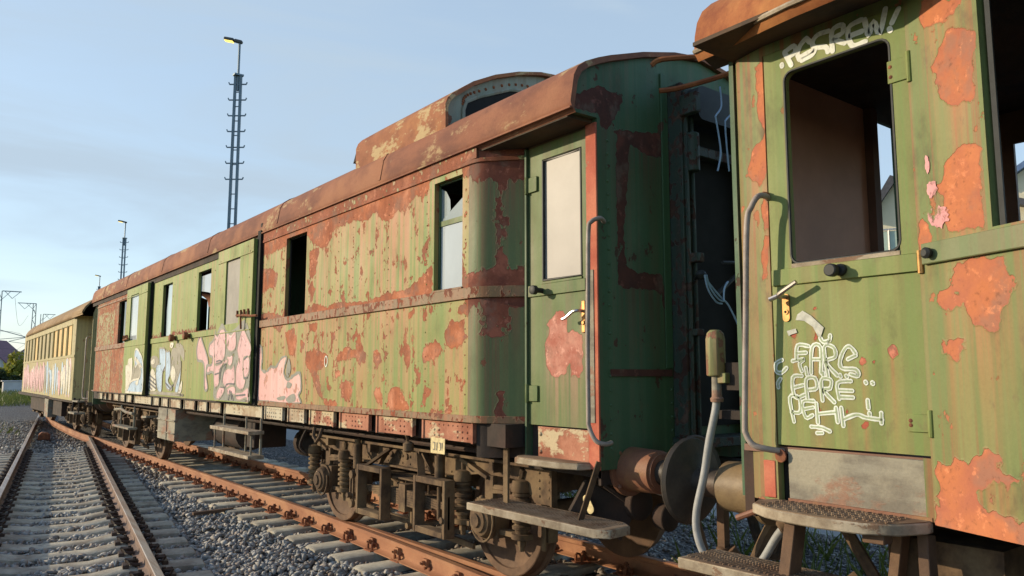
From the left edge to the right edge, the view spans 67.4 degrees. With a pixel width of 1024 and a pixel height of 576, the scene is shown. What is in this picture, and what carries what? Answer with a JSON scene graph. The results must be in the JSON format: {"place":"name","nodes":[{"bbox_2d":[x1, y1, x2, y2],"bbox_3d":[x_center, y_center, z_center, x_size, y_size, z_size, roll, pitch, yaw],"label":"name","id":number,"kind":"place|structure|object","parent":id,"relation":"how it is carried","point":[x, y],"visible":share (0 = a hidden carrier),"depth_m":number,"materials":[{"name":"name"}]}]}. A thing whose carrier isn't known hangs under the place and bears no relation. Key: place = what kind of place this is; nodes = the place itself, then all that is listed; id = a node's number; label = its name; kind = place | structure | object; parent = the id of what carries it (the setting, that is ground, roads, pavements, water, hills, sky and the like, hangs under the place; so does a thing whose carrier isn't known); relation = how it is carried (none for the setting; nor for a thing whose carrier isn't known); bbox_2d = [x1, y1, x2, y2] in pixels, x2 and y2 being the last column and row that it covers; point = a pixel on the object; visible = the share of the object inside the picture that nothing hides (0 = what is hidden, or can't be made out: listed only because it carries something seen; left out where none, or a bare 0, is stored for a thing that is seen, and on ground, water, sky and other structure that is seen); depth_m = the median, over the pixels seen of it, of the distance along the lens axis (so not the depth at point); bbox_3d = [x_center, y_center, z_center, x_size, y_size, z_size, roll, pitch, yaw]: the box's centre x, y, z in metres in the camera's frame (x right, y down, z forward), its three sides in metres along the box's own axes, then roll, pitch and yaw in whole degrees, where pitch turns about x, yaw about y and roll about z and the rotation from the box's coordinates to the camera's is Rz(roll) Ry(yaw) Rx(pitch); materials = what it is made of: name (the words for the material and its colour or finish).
{"place":"outdoors","nodes":[
{"label":"outdoors","id":0,"kind":"place"},
{"bbox_2d":[0,420,888,575],"bbox_3d":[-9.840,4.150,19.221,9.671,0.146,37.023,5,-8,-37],"label":"gravel","id":1,"kind":"structure","parent":0,"point":[231,542],"depth_m":9.16,"materials":[{"name":"gravel"}]},
{"bbox_2d":[37,432,49,439],"bbox_3d":[-14.210,4.485,23.323,0.336,0.218,0.500,4,-8,-30],"label":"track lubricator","id":2,"kind":"object","parent":1,"relation":"on","point":[43,435],"visible":1,"depth_m":23.12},
{"bbox_2d":[0,446,104,455],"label":"concrete sleeper","id":3,"kind":"object","parent":1,"relation":"on","point":[18,450],"visible":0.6,"depth_m":18.98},
{"bbox_2d":[0,448,110,457],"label":"concrete sleeper","id":4,"kind":"object","parent":1,"relation":"on","point":[27,452],"visible":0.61,"depth_m":18.61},
{"bbox_2d":[0,450,115,460],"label":"concrete sleeper","id":5,"kind":"object","parent":1,"relation":"on","point":[78,456],"visible":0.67,"depth_m":18.15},
{"bbox_2d":[0,452,120,462],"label":"concrete sleeper","id":6,"kind":"object","parent":1,"relation":"on","point":[65,460],"visible":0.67,"depth_m":17.65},
{"bbox_2d":[0,454,123,465],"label":"concrete sleeper","id":7,"kind":"object","parent":1,"relation":"on","point":[34,463],"visible":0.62,"depth_m":17.00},
{"bbox_2d":[0,457,125,468],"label":"concrete sleeper","id":8,"kind":"object","parent":1,"relation":"on","point":[77,464],"visible":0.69,"depth_m":16.68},
{"bbox_2d":[0,459,127,471],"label":"concrete sleeper","id":9,"kind":"object","parent":1,"relation":"on","point":[81,466],"visible":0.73,"depth_m":16.04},
{"bbox_2d":[0,462,129,474],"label":"concrete sleeper","id":10,"kind":"object","parent":1,"relation":"on","point":[80,470],"visible":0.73,"depth_m":15.58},
{"bbox_2d":[0,465,132,477],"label":"concrete sleeper","id":11,"kind":"object","parent":1,"relation":"on","point":[71,474],"visible":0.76,"depth_m":15.05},
{"bbox_2d":[0,468,134,480],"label":"concrete sleeper","id":12,"kind":"object","parent":1,"relation":"on","point":[18,474],"visible":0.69,"depth_m":14.59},
{"bbox_2d":[0,471,137,485],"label":"concrete sleeper","id":13,"kind":"object","parent":1,"relation":"on","point":[78,481],"visible":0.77,"depth_m":14.09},
{"bbox_2d":[0,475,140,490],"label":"concrete sleeper","id":14,"kind":"object","parent":1,"relation":"on","point":[34,488],"visible":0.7,"depth_m":13.56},
{"bbox_2d":[6,483,146,499],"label":"concrete sleeper","id":15,"kind":"object","parent":1,"relation":"on","point":[58,496],"visible":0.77,"depth_m":12.58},
{"bbox_2d":[0,415,40,508],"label":"track rail","id":16,"kind":"object","parent":15,"relation":"on","point":[5,487],"visible":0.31,"depth_m":15.34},
{"bbox_2d":[9,479,143,494],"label":"concrete sleeper","id":17,"kind":"object","parent":1,"relation":"on","point":[87,488],"visible":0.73,"depth_m":13.08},
{"bbox_2d":[4,487,150,504],"bbox_3d":[-7.057,3.320,11.941,2.600,0.325,0.330,4,-8,-30],"label":"concrete sleeper","id":18,"kind":"object","parent":1,"relation":"on","point":[57,501],"visible":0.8,"depth_m":11.97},
{"bbox_2d":[1,492,154,511],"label":"concrete sleeper","id":19,"kind":"object","parent":1,"relation":"on","point":[14,507],"visible":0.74,"depth_m":11.51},
{"bbox_2d":[0,497,158,518],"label":"concrete sleeper","id":20,"kind":"object","parent":1,"relation":"on","point":[88,510],"visible":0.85,"depth_m":11.02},
{"bbox_2d":[0,503,163,525],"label":"concrete sleeper","id":21,"kind":"object","parent":1,"relation":"on","point":[20,522],"visible":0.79,"depth_m":10.48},
{"bbox_2d":[0,509,168,533],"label":"concrete sleeper","id":22,"kind":"object","parent":1,"relation":"on","point":[114,514],"visible":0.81,"depth_m":9.97,"materials":[{"name":"concrete"}]},
{"bbox_2d":[0,516,174,542],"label":"concrete sleeper","id":23,"kind":"object","parent":1,"relation":"on","point":[110,526],"visible":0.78,"depth_m":9.47,"materials":[{"name":"concrete"}]},
{"bbox_2d":[0,524,180,552],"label":"concrete sleeper","id":24,"kind":"object","parent":1,"relation":"on","point":[121,531],"visible":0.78,"depth_m":8.96,"materials":[{"name":"concrete"}]},
{"bbox_2d":[0,533,188,564],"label":"concrete sleeper","id":25,"kind":"object","parent":1,"relation":"on","point":[121,541],"visible":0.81,"depth_m":8.48,"materials":[{"name":"concrete"}]},
{"bbox_2d":[86,436,163,575],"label":"track rail","id":26,"kind":"object","parent":25,"relation":"on","point":[149,566],"visible":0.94,"depth_m":9.18,"materials":[{"name":"metal"}]},
{"bbox_2d":[0,543,195,575],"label":"concrete sleeper","id":27,"kind":"object","parent":1,"relation":"on","point":[129,551],"visible":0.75,"depth_m":7.98,"materials":[{"name":"concrete"}]},
{"bbox_2d":[71,554,205,575],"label":"concrete sleeper","id":28,"kind":"object","parent":1,"relation":"on","point":[128,566],"visible":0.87,"depth_m":7.64,"materials":[{"name":"concrete"}]},
{"bbox_2d":[115,446,184,455],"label":"concrete sleeper","id":29,"kind":"object","parent":1,"relation":"on","point":[118,452],"visible":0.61,"depth_m":19.02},
{"bbox_2d":[102,443,205,449],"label":"concrete sleeper","id":30,"kind":"object","parent":1,"relation":"on","point":[105,448],"visible":0.22,"depth_m":20.43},
{"bbox_2d":[120,448,191,458],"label":"concrete sleeper","id":31,"kind":"object","parent":1,"relation":"on","point":[123,456],"visible":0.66,"depth_m":18.77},
{"bbox_2d":[105,445,212,450],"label":"concrete sleeper","id":32,"kind":"object","parent":1,"relation":"on","point":[110,448],"visible":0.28,"depth_m":20.06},
{"bbox_2d":[111,445,207,452],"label":"concrete sleeper","id":33,"kind":"object","parent":1,"relation":"on","point":[173,449],"visible":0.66,"depth_m":19.54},
{"bbox_2d":[125,450,198,461],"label":"concrete sleeper","id":34,"kind":"object","parent":1,"relation":"on","point":[193,454],"visible":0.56,"depth_m":18.28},
{"bbox_2d":[131,452,205,463],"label":"concrete sleeper","id":35,"kind":"object","parent":1,"relation":"on","point":[133,461],"visible":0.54,"depth_m":17.72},
{"bbox_2d":[129,566,214,575],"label":"concrete sleeper","id":36,"kind":"object","parent":1,"relation":"on","point":[164,569],"visible":0.92,"depth_m":7.23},
{"bbox_2d":[137,454,213,465],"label":"concrete sleeper","id":37,"kind":"object","parent":1,"relation":"on","point":[207,458],"visible":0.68,"depth_m":17.25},
{"bbox_2d":[144,456,268,468],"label":"concrete sleeper","id":38,"kind":"object","parent":1,"relation":"on","point":[215,460],"visible":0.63,"depth_m":16.82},
{"bbox_2d":[192,507,233,514],"bbox_3d":[-4.189,3.130,10.760,0.560,0.040,0.070,6,-9,-42],"label":"steel bar","id":39,"kind":"object","parent":1,"relation":"on","point":[209,511],"visible":0.94,"depth_m":10.72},
{"bbox_2d":[151,458,277,471],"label":"concrete sleeper","id":40,"kind":"object","parent":1,"relation":"on","point":[225,462],"visible":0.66,"depth_m":16.41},
{"bbox_2d":[158,468,272,486],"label":"concrete sleeper","id":41,"kind":"object","parent":1,"relation":"on","point":[263,474],"visible":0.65,"depth_m":14.36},
{"bbox_2d":[94,437,488,575],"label":"track rail","id":42,"kind":"object","parent":41,"relation":"on","point":[416,558],"visible":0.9,"depth_m":9.12,"materials":[{"name":"metal"}]},
{"bbox_2d":[336,517,505,575],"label":"switch blade","id":43,"kind":"object","parent":42,"relation":"attached to","point":[481,567],"visible":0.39,"depth_m":7.41,"materials":[{"name":"metal"}]},
{"bbox_2d":[91,52,782,575],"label":"railway coach","id":44,"kind":"object","parent":42,"relation":"on","point":[493,290],"visible":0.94,"depth_m":6.30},
{"bbox_2d":[119,300,126,342],"bbox_3d":[-8.434,0.747,16.733,0.020,0.960,0.790,5,-8,-37],"label":"window","id":45,"kind":"structure","parent":44,"relation":"in","point":[126,300],"depth_m":16.80,"materials":[{"name":"black paint"}]},
{"bbox_2d":[122,282,150,394],"bbox_3d":[-7.466,1.024,15.186,0.126,2.125,1.855,5,-8,-37],"label":"sliding door","id":46,"kind":"structure","parent":44,"relation":"in","point":[135,338],"depth_m":15.06,"materials":[{"name":"green paint"}]},
{"bbox_2d":[164,283,172,336],"bbox_3d":[-6.160,0.398,13.835,0.020,0.970,0.670,5,-8,-37],"label":"window","id":47,"kind":"structure","parent":44,"relation":"in","point":[169,306],"depth_m":13.89,"materials":[{"name":"glass"}]},
{"bbox_2d":[199,269,211,330],"bbox_3d":[-4.792,0.196,12.079,0.020,0.970,0.720,5,-8,-37],"label":"window","id":48,"kind":"structure","parent":44,"relation":"in","point":[205,280],"depth_m":12.23,"materials":[{"name":"glass"}]},
{"bbox_2d":[212,238,257,402],"bbox_3d":[-3.780,0.470,10.457,0.124,2.145,1.754,5,-8,-37],"label":"sliding door","id":49,"kind":"structure","parent":44,"relation":"in","point":[237,265],"depth_m":10.43,"materials":[{"name":"green paint"}]},
{"bbox_2d":[288,233,306,315],"bbox_3d":[-2.524,-0.148,9.150,0.020,0.985,0.640,5,-8,-37],"label":"window","id":50,"kind":"structure","parent":44,"relation":"in","point":[291,240],"depth_m":9.38,"materials":[{"name":"black paint"}]},
{"bbox_2d":[432,177,462,292],"bbox_3d":[-0.523,-0.449,6.531,0.083,0.985,0.460,5,-8,-37],"label":"window","id":51,"kind":"structure","parent":44,"relation":"in","point":[450,222],"depth_m":6.58,"materials":[{"name":"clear glass"}]},
{"bbox_2d":[525,129,586,428],"bbox_3d":[0.298,-0.062,5.745,0.160,2.165,0.680,5,-8,-37],"label":"end door","id":52,"kind":"structure","parent":44,"relation":"in","point":[555,393],"depth_m":5.76,"materials":[{"name":"green paint"}]},
{"bbox_2d":[693,124,739,425],"bbox_3d":[1.602,-0.133,6.155,0.680,2.430,0.015,5,-8,-37],"label":"gangway door","id":53,"kind":"structure","parent":44,"relation":"in","point":[713,188],"depth_m":6.19,"materials":[{"name":"black paint"}]},
{"bbox_2d":[715,86,721,170],"bbox_3d":[1.569,-1.208,5.816,0.092,0.673,0.013,5,-8,-37],"label":"blue wire","id":54,"kind":"object","parent":44,"relation":"hanging from","point":[718,129],"visible":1,"depth_m":5.80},
{"bbox_2d":[704,275,736,323],"bbox_3d":[1.542,0.147,5.625,0.473,0.495,0.033,6,-9,-43],"label":"blue wire","id":55,"kind":"object","parent":44,"relation":"attached to","point":[711,287],"visible":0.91,"depth_m":5.59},
{"bbox_2d":[724,115,729,170],"bbox_3d":[1.681,-1.208,5.903,0.143,0.651,0.013,5,-8,-37],"label":"blue wire","id":56,"kind":"object","parent":44,"relation":"hanging from","point":[725,120],"visible":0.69,"depth_m":5.85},
{"bbox_2d":[158,460,287,474],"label":"concrete sleeper","id":57,"kind":"object","parent":1,"relation":"on","point":[234,465],"visible":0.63,"depth_m":15.91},
{"bbox_2d":[167,471,284,489],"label":"concrete sleeper","id":58,"kind":"object","parent":1,"relation":"on","point":[274,478],"visible":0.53,"depth_m":13.88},
{"bbox_2d":[166,463,298,478],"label":"concrete sleeper","id":59,"kind":"object","parent":1,"relation":"on","point":[244,467],"visible":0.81,"depth_m":15.44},
{"bbox_2d":[176,475,297,493],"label":"concrete sleeper","id":60,"kind":"object","parent":1,"relation":"on","point":[289,480],"visible":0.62,"depth_m":13.39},
{"bbox_2d":[173,465,309,480],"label":"concrete sleeper","id":61,"kind":"object","parent":1,"relation":"on","point":[178,476],"visible":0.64,"depth_m":15.01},
{"bbox_2d":[187,478,310,497],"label":"concrete sleeper","id":62,"kind":"object","parent":1,"relation":"on","point":[302,484],"visible":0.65,"depth_m":12.93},
{"bbox_2d":[197,484,321,503],"bbox_3d":[-3.764,3.393,12.570,2.600,0.335,0.330,5,-8,-37],"label":"concrete sleeper","id":63,"kind":"object","parent":1,"relation":"on","point":[224,498],"visible":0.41,"depth_m":12.09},
{"bbox_2d":[209,493,326,508],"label":"concrete sleeper","id":64,"kind":"object","parent":1,"relation":"on","point":[241,501],"visible":0.3,"depth_m":11.62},
{"bbox_2d":[221,498,328,513],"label":"concrete sleeper","id":65,"kind":"object","parent":1,"relation":"on","point":[255,507],"visible":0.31,"depth_m":11.08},
{"bbox_2d":[237,501,378,522],"bbox_3d":[-2.671,3.230,11.168,2.600,0.335,0.330,5,-8,-37],"label":"concrete sleeper","id":66,"kind":"object","parent":1,"relation":"on","point":[269,513],"visible":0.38,"depth_m":10.57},
{"bbox_2d":[250,506,397,529],"bbox_3d":[-2.307,3.173,10.701,2.600,0.335,0.330,5,-8,-38],"label":"concrete sleeper","id":67,"kind":"object","parent":1,"relation":"on","point":[286,518],"visible":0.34,"depth_m":10.06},
{"bbox_2d":[266,511,408,537],"bbox_3d":[-1.942,3.119,10.233,2.600,0.335,0.330,5,-8,-38],"label":"concrete sleeper","id":68,"kind":"object","parent":1,"relation":"on","point":[300,528],"visible":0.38,"depth_m":9.65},
{"bbox_2d":[284,510,440,544],"bbox_3d":[-1.578,3.067,9.766,2.600,0.335,0.330,5,-8,-37],"label":"concrete sleeper","id":69,"kind":"object","parent":1,"relation":"on","point":[324,535],"visible":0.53,"depth_m":9.25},
{"bbox_2d":[305,524,471,555],"bbox_3d":[-1.214,3.014,9.298,2.600,0.335,0.330,5,-8,-38],"label":"concrete sleeper","id":70,"kind":"object","parent":1,"relation":"on","point":[344,544],"visible":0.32,"depth_m":8.72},
{"bbox_2d":[327,532,478,563],"bbox_3d":[-0.850,2.957,8.831,2.600,0.335,0.330,5,-8,-38],"label":"concrete sleeper","id":71,"kind":"object","parent":1,"relation":"on","point":[367,554],"visible":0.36,"depth_m":8.26,"materials":[{"name":"concrete"}]},
{"bbox_2d":[102,421,704,575],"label":"track rail","id":72,"kind":"object","parent":1,"relation":"on","point":[604,556],"visible":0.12,"depth_m":7.92,"materials":[{"name":"metal"}]},
{"bbox_2d":[661,0,1023,575],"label":"railway coach","id":73,"kind":"object","parent":72,"relation":"on","point":[876,385],"visible":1,"depth_m":3.73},
{"bbox_2d":[763,4,933,455],"bbox_3d":[1.613,-0.283,3.814,0.139,2.139,0.801,5,-8,-37],"label":"coach door","id":74,"kind":"structure","parent":73,"relation":"in","point":[850,370],"depth_m":3.76,"materials":[{"name":"green paint"}]},
{"bbox_2d":[984,0,1006,224],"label":"window frame","id":75,"kind":"structure","parent":73,"relation":"in","point":[987,4],"depth_m":3.19,"materials":[{"name":"black rubber"}]},
{"bbox_2d":[352,545,485,575],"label":"concrete sleeper","id":76,"kind":"object","parent":1,"relation":"on","point":[395,565],"visible":0.3,"depth_m":7.75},
{"bbox_2d":[397,553,571,575],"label":"concrete sleeper","id":77,"kind":"object","parent":1,"relation":"on","point":[556,556],"visible":0.19,"depth_m":7.80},
{"bbox_2d":[537,550,611,575],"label":"concrete sleeper","id":78,"kind":"object","parent":1,"relation":"on","point":[583,564],"visible":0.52,"depth_m":7.62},
{"bbox_2d":[602,562,636,575],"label":"concrete sleeper","id":79,"kind":"object","parent":1,"relation":"on","point":[626,570],"visible":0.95,"depth_m":7.30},
{"bbox_2d":[0,0,1023,350],"label":"sky","id":80,"kind":"structure","parent":0,"point":[111,111],"materials":[{"name":"blue"}]},
{"bbox_2d":[286,429,861,540],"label":"gravel path","id":81,"kind":"structure","parent":0,"point":[290,434],"depth_m":11.30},
{"bbox_3d":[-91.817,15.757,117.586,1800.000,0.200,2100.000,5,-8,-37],"label":"ground","id":82,"kind":"structure","parent":0,"visible":0},
{"bbox_2d":[0,423,19,436],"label":"grass","id":83,"kind":"structure","parent":82,"relation":"on","point":[10,429],"depth_m":26.12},
{"bbox_2d":[0,340,22,367],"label":"house","id":84,"kind":"structure","parent":82,"relation":"on","point":[8,347],"depth_m":143.07,"materials":[{"name":"purple tile"}]},
{"bbox_2d":[0,368,22,388],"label":"bush","id":85,"kind":"object","parent":82,"relation":"on","point":[3,376],"visible":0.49,"depth_m":92.63,"materials":[{"name":"green plant"}]},
{"bbox_2d":[1,380,21,392],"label":"cable cabinet","id":86,"kind":"object","parent":82,"relation":"on","point":[9,385],"visible":0.42,"depth_m":79.57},
{"bbox_2d":[0,350,23,379],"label":"bush","id":87,"kind":"object","parent":82,"relation":"on","point":[15,367],"visible":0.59,"depth_m":98.36,"materials":[{"name":"green plant"}]},
{"bbox_2d":[0,290,24,338],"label":"catenary mast","id":88,"kind":"object","parent":82,"relation":"on","point":[1,309],"visible":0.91,"depth_m":80.57,"materials":[{"name":"grey metal"}]},
{"bbox_2d":[0,389,30,405],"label":"grass","id":89,"kind":"structure","parent":82,"relation":"on","point":[7,398],"depth_m":55.03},
{"bbox_2d":[8,302,36,343],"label":"catenary mast","id":90,"kind":"object","parent":82,"relation":"on","point":[32,317],"visible":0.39,"depth_m":100.67,"materials":[{"name":"grey metal"}]},
{"bbox_2d":[40,314,55,323],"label":"catenary mast","id":91,"kind":"object","parent":82,"relation":"on","point":[45,317],"visible":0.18,"depth_m":125.74,"materials":[{"name":"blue metal"}]},
{"bbox_2d":[0,401,111,436],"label":"ballast bed","id":92,"kind":"object","parent":82,"relation":"on","point":[21,412],"visible":0.03,"depth_m":35.43,"materials":[{"name":"gravel"}]},
{"bbox_2d":[44,417,95,441],"bbox_3d":[-16.212,4.982,27.687,0.325,0.172,14.771,5,-8,-35],"label":"track rail","id":93,"kind":"object","parent":92,"relation":"on","point":[71,432],"visible":0.81,"depth_m":24.97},
{"bbox_2d":[18,300,141,436],"bbox_3d":[-15.138,2.710,27.720,3.209,4.410,16.625,5,-8,-37],"label":"railway coach","id":94,"kind":"object","parent":93,"relation":"on","point":[58,366],"visible":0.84,"depth_m":23.55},
{"bbox_2d":[25,340,28,361],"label":"window","id":95,"kind":"structure","parent":94,"relation":"in","point":[27,343],"depth_m":32.59,"materials":[{"name":"yellow wood"}]},
{"bbox_2d":[28,339,31,360],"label":"window","id":96,"kind":"structure","parent":94,"relation":"in","point":[30,340],"depth_m":31.66,"materials":[{"name":"yellow wood"}]},
{"bbox_2d":[31,338,34,360],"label":"window","id":97,"kind":"structure","parent":94,"relation":"in","point":[33,339],"depth_m":30.76,"materials":[{"name":"yellow wood"}]},
{"bbox_2d":[34,336,38,360],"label":"window","id":98,"kind":"structure","parent":94,"relation":"in","point":[36,338],"depth_m":29.85,"materials":[{"name":"yellow wood"}]},
{"bbox_2d":[37,335,41,359],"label":"window","id":99,"kind":"structure","parent":94,"relation":"in","point":[40,337],"depth_m":28.92,"materials":[{"name":"yellow wood"}]},
{"bbox_2d":[41,334,45,358],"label":"window","id":100,"kind":"structure","parent":94,"relation":"in","point":[44,335],"depth_m":28.00,"materials":[{"name":"yellow wood"}]},
{"bbox_2d":[44,332,49,358],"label":"window","id":101,"kind":"structure","parent":94,"relation":"in","point":[47,334],"depth_m":27.10,"materials":[{"name":"yellow wood"}]},
{"bbox_2d":[48,331,53,357],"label":"window","id":102,"kind":"structure","parent":94,"relation":"in","point":[52,332],"depth_m":26.21,"materials":[{"name":"yellow wood"}]},
{"bbox_2d":[52,329,57,357],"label":"window","id":103,"kind":"structure","parent":94,"relation":"in","point":[54,354],"depth_m":25.34,"materials":[{"name":"yellow wood"}]},
{"bbox_2d":[57,327,62,356],"bbox_3d":[-14.320,1.728,24.349,0.050,0.910,0.840,5,-8,-37],"label":"window","id":104,"kind":"structure","parent":94,"relation":"in","point":[60,331],"depth_m":24.50,"materials":[{"name":"yellow wood"}]},
{"bbox_2d":[61,326,67,355],"bbox_3d":[-13.670,1.630,23.492,0.050,0.910,0.840,5,-8,-37],"label":"window","id":105,"kind":"structure","parent":94,"relation":"in","point":[64,337],"depth_m":23.63,"materials":[{"name":"yellow wood"}]},
{"bbox_2d":[66,324,72,355],"bbox_3d":[-13.020,1.531,22.635,0.050,0.910,0.840,5,-8,-37],"label":"window","id":106,"kind":"structure","parent":94,"relation":"in","point":[70,327],"depth_m":22.76,"materials":[{"name":"yellow wood"}]},
{"bbox_2d":[118,220,128,279],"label":"lamp mast","id":107,"kind":"object","parent":82,"relation":"on","point":[124,240],"visible":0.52,"depth_m":61.40,"materials":[{"name":"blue metal"}]},
{"bbox_2d":[223,37,247,228],"bbox_3d":[-10.275,-2.072,27.821,0.946,14.674,0.377,1,-7,-8],"label":"lamp mast","id":108,"kind":"object","parent":82,"relation":"on","point":[238,77],"visible":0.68,"depth_m":28.21,"materials":[{"name":"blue metal"}]},
{"bbox_2d":[471,486,888,575],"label":"weeds","id":109,"kind":"object","parent":82,"relation":"on","point":[883,570],"visible":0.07,"depth_m":8.15,"materials":[{"name":"green plant"}]},
{"bbox_2d":[881,175,1023,250],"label":"house","id":110,"kind":"structure","parent":82,"relation":"on","point":[888,216],"depth_m":24.69,"materials":[{"name":"tile"}]},
{"bbox_2d":[1017,161,1023,193],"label":"house","id":111,"kind":"structure","parent":82,"relation":"on","point":[1020,171],"depth_m":26.42,"materials":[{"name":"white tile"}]}
]}

